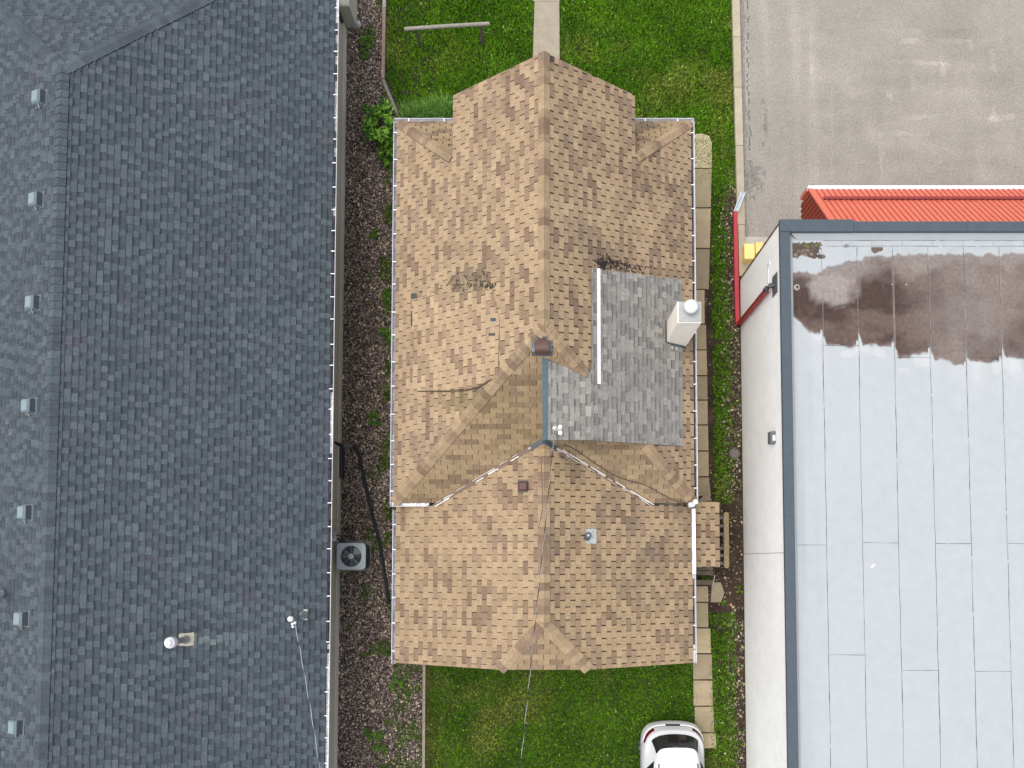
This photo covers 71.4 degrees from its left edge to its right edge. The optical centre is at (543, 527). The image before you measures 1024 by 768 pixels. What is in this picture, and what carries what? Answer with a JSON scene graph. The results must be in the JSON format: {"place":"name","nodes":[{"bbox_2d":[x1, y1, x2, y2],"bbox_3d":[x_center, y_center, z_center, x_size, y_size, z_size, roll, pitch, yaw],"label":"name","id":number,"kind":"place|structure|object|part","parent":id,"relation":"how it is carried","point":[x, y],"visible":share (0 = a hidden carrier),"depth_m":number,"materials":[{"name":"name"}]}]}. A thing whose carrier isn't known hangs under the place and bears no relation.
{"place":"outdoors","nodes":[
{"label":"outdoors","id":0,"kind":"place"},
{"bbox_2d":[337,0,434,767],"bbox_3d":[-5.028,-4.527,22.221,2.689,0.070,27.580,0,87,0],"label":"bark mulch","id":1,"kind":"object","parent":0,"point":[368,227],"visible":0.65,"depth_m":22.15,"materials":[{"name":"brown wood"}]},
{"bbox_2d":[332,531,371,570],"bbox_3d":[-5.820,0.712,21.460,0.981,1.120,1.211,0,87,0],"label":"air conditioner","id":2,"kind":"object","parent":1,"relation":"on","point":[354,555],"visible":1,"depth_m":21.28,"materials":[{"name":"metal"}]},
{"bbox_2d":[334,441,389,603],"bbox_3d":[-5.342,-0.212,21.682,0.590,0.708,5.204,-18,87,-1],"label":"drain hose","id":3,"kind":"object","parent":1,"relation":"on","point":[372,516],"visible":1,"depth_m":21.94,"materials":[{"name":"plastic"}]},
{"bbox_2d":[360,103,367,113],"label":"weed","id":4,"kind":"object","parent":1,"relation":"on","point":[364,106],"visible":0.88,"depth_m":22.52,"materials":[{"name":"green plant"}]},
{"bbox_2d":[360,47,370,58],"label":"weed","id":5,"kind":"object","parent":1,"relation":"on","point":[365,55],"visible":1,"depth_m":22.60,"materials":[{"name":"green plant"}]},
{"bbox_2d":[358,35,373,49],"bbox_3d":[-5.663,-15.466,22.659,0.522,0.171,0.510,0,87,0],"label":"weed","id":6,"kind":"object","parent":1,"relation":"on","point":[366,45],"visible":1,"depth_m":22.63,"materials":[{"name":"green plant"}]},
{"bbox_2d":[367,228,377,239],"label":"weed","id":7,"kind":"object","parent":1,"relation":"on","point":[373,234],"visible":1,"depth_m":22.35,"materials":[{"name":"green plant"}]},
{"bbox_2d":[367,410,381,425],"bbox_3d":[-5.258,-3.384,22.098,0.469,0.179,0.546,-26,88,-1],"label":"weed","id":8,"kind":"object","parent":1,"relation":"on","point":[377,416],"visible":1,"depth_m":22.07,"materials":[{"name":"green plant"}]},
{"bbox_2d":[362,728,387,757],"bbox_3d":[-5.143,6.515,21.641,0.800,0.185,0.913,0,87,0],"label":"weed","id":9,"kind":"object","parent":1,"relation":"on","point":[378,736],"visible":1,"depth_m":21.61,"materials":[{"name":"green plant"}]},
{"bbox_2d":[361,97,395,147],"bbox_3d":[-5.104,-12.614,22.221,1.245,0.776,1.423,-22,88,-1],"label":"shrub","id":10,"kind":"object","parent":1,"relation":"on","point":[370,123],"visible":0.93,"depth_m":22.07,"materials":[{"name":"green plant"}]},
{"bbox_2d":[377,138,392,168],"bbox_3d":[-4.947,-11.851,22.322,0.623,0.506,1.075,0,87,0],"label":"shrub","id":11,"kind":"object","parent":1,"relation":"on","point":[385,147],"visible":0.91,"depth_m":22.29,"materials":[{"name":"green plant"}]},
{"bbox_2d":[378,327,391,340],"bbox_3d":[-4.880,-6.100,22.231,0.590,0.164,0.385,29,88,1],"label":"weed","id":12,"kind":"object","parent":1,"relation":"on","point":[382,330],"visible":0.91,"depth_m":22.20,"materials":[{"name":"green plant"}]},
{"bbox_2d":[380,288,391,300],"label":"weed","id":13,"kind":"object","parent":1,"relation":"on","point":[384,296],"visible":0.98,"depth_m":22.26,"materials":[{"name":"green plant"}]},
{"bbox_2d":[347,0,433,767],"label":"weeds","id":14,"kind":"object","parent":1,"relation":"on","point":[430,677],"visible":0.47,"depth_m":21.83,"materials":[{"name":"green plant"}]},
{"bbox_2d":[381,0,400,117],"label":"timber edging","id":15,"kind":"object","parent":1,"relation":"on","point":[384,8],"visible":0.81,"depth_m":22.61,"materials":[{"name":"brown wood"}]},
{"bbox_2d":[390,673,403,691],"bbox_3d":[-4.527,4.723,21.745,0.510,0.140,0.613,0,87,0],"label":"weed","id":16,"kind":"object","parent":1,"relation":"on","point":[392,684],"visible":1,"depth_m":21.74,"materials":[{"name":"green plant"}]},
{"bbox_2d":[393,92,452,117],"bbox_3d":[-3.712,-13.266,22.458,2.337,0.370,1.221,0,87,0],"label":"daylily clump","id":17,"kind":"object","parent":1,"relation":"on","point":[436,107],"visible":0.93,"depth_m":22.46,"materials":[{"name":"green plant"}]},
{"bbox_2d":[422,665,425,767],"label":"timber edging","id":18,"kind":"object","parent":1,"relation":"on","point":[423,714],"visible":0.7,"depth_m":21.68,"materials":[{"name":"brown wood"}]},
{"bbox_2d":[533,0,559,59],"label":"front path","id":19,"kind":"structure","parent":0,"point":[546,37],"depth_m":22.73,"materials":[{"name":"concrete"}]},
{"bbox_2d":[385,0,744,767],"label":"turf","id":20,"kind":"structure","parent":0,"point":[489,761],"depth_m":21.82,"materials":[{"name":"plant"}]},
{"bbox_2d":[404,22,489,47],"bbox_3d":[-2.981,-15.448,22.282,2.619,1.021,0.248,-4,87,0],"label":"rail fence","id":21,"kind":"object","parent":20,"relation":"on","point":[415,29],"visible":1,"depth_m":21.80,"materials":[{"name":"grey wood"}]},
{"bbox_2d":[638,720,704,767],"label":"parked car","id":22,"kind":"object","parent":20,"relation":"on","point":[670,744],"visible":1,"depth_m":20.53,"materials":[{"name":"paint"}]},
{"bbox_3d":[3.800,6.215,20.431,1.360,0.450,0.480,0,87,0],"label":"rear window","id":23,"kind":"part","parent":22,"relation":"part of","materials":[{"name":"black glass"}]},
{"bbox_2d":[693,134,715,747],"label":"side path","id":24,"kind":"structure","parent":0,"point":[702,689],"depth_m":22.15,"materials":[{"name":"concrete"}]},
{"bbox_2d":[696,197,745,767],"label":"soil","id":25,"kind":"structure","parent":0,"point":[735,529],"depth_m":22.08,"materials":[{"name":"brown soil"}]},
{"bbox_2d":[678,502,719,586],"bbox_3d":[4.403,0.520,20.781,1.546,2.474,2.434,0,87,0],"label":"side porch","id":26,"kind":"object","parent":25,"relation":"on","point":[707,536],"visible":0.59,"depth_m":19.80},
{"bbox_2d":[710,582,723,601],"bbox_3d":[5.336,1.980,21.912,0.426,0.100,0.608,0,87,0],"label":"stepping stone","id":27,"kind":"object","parent":25,"relation":"on","point":[717,592],"visible":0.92,"depth_m":21.86,"materials":[{"name":"stone"}]},
{"bbox_2d":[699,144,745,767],"bbox_3d":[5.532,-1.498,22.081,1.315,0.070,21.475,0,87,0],"label":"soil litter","id":28,"kind":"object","parent":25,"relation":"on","point":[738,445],"visible":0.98,"depth_m":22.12,"materials":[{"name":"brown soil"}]},
{"bbox_2d":[719,512,728,567],"bbox_3d":[5.462,0.379,21.771,0.270,0.530,1.699,0,87,0],"label":"plank bench","id":29,"kind":"object","parent":25,"relation":"on","point":[725,527],"visible":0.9,"depth_m":21.52,"materials":[{"name":"brown wood"}]},
{"bbox_2d":[729,448,739,458],"bbox_3d":[5.924,-2.322,22.095,0.355,0.130,0.349,0,87,0],"label":"rock","id":30,"kind":"object","parent":25,"relation":"on","point":[734,453],"visible":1,"depth_m":22.05,"materials":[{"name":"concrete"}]},
{"bbox_2d":[755,242,763,255],"bbox_3d":[6.670,-8.650,22.171,0.260,0.500,0.360,0,87,0],"label":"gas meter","id":31,"kind":"object","parent":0,"point":[758,245],"visible":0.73,"depth_m":21.93,"materials":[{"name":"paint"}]},
{"bbox_2d":[740,0,1023,236],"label":"parking lot","id":32,"kind":"structure","parent":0,"point":[882,92],"depth_m":22.66,"materials":[{"name":"concrete"}]},
{"bbox_2d":[745,237,767,268],"bbox_3d":[6.930,-8.479,22.413,1.340,0.060,1.400,0,87,0],"label":"concrete apron","id":33,"kind":"object","parent":32,"relation":"on","point":[750,240],"visible":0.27,"depth_m":22.41,"materials":[{"name":"beige concrete"}]},
{"bbox_2d":[742,244,754,263],"bbox_3d":[6.350,-8.540,22.186,0.320,0.460,0.480,0,87,0],"label":"utility box","id":34,"kind":"object","parent":33,"relation":"on","point":[748,253],"visible":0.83,"depth_m":21.96,"materials":[{"name":"paint"}]},
{"label":"ground","id":35,"kind":"structure","parent":0,"visible":0},
{"bbox_2d":[0,0,356,767],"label":"grey house","id":36,"kind":"structure","parent":35,"relation":"on","point":[172,200],"depth_m":17.94,"materials":[{"name":"grey"}]},
{"bbox_2d":[295,624,319,767],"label":"service cable","id":37,"kind":"object","parent":36,"relation":"attached to","point":[308,697],"visible":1,"depth_m":17.81,"materials":[{"name":"rubber"}]},
{"bbox_2d":[339,444,344,478],"bbox_3d":[-6.265,-2.066,22.008,0.130,0.280,1.050,0,87,0],"label":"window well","id":38,"kind":"object","parent":36,"relation":"attached to","point":[341,460],"depth_m":21.88,"materials":[{"name":"metal"}]},
{"bbox_2d":[390,51,700,673],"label":"tan house","id":39,"kind":"structure","parent":35,"relation":"on","point":[543,264],"depth_m":18.25,"materials":[{"name":"brown"}]},
{"bbox_2d":[520,431,554,767],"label":"service cable","id":40,"kind":"object","parent":39,"relation":"attached to","point":[537,599],"visible":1,"depth_m":16.61,"materials":[{"name":"rubber"}]},
{"bbox_2d":[539,447,552,525],"bbox_3d":[-0.051,-1.117,17.178,0.274,1.603,2.191,9,87,0],"label":"slack cable","id":41,"kind":"object","parent":39,"relation":"hanging from","point":[542,487],"visible":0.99,"depth_m":17.86,"materials":[{"name":"rubber"}]},
{"bbox_2d":[564,444,688,503],"bbox_3d":[2.173,-1.320,18.551,3.690,0.976,0.171,23,88,1],"label":"roof cable","id":42,"kind":"object","parent":39,"relation":"attached to","point":[623,478],"visible":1,"depth_m":18.64,"materials":[{"name":"rubber"}]},
{"bbox_2d":[731,0,745,277],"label":"kerb","id":43,"kind":"structure","parent":35,"relation":"on","point":[737,99],"depth_m":22.50,"materials":[{"name":"concrete"}]},
{"bbox_2d":[733,185,1023,767],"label":"flat roof building","id":44,"kind":"structure","parent":35,"relation":"on","point":[882,373],"depth_m":18.46,"materials":[{"name":"paint"}]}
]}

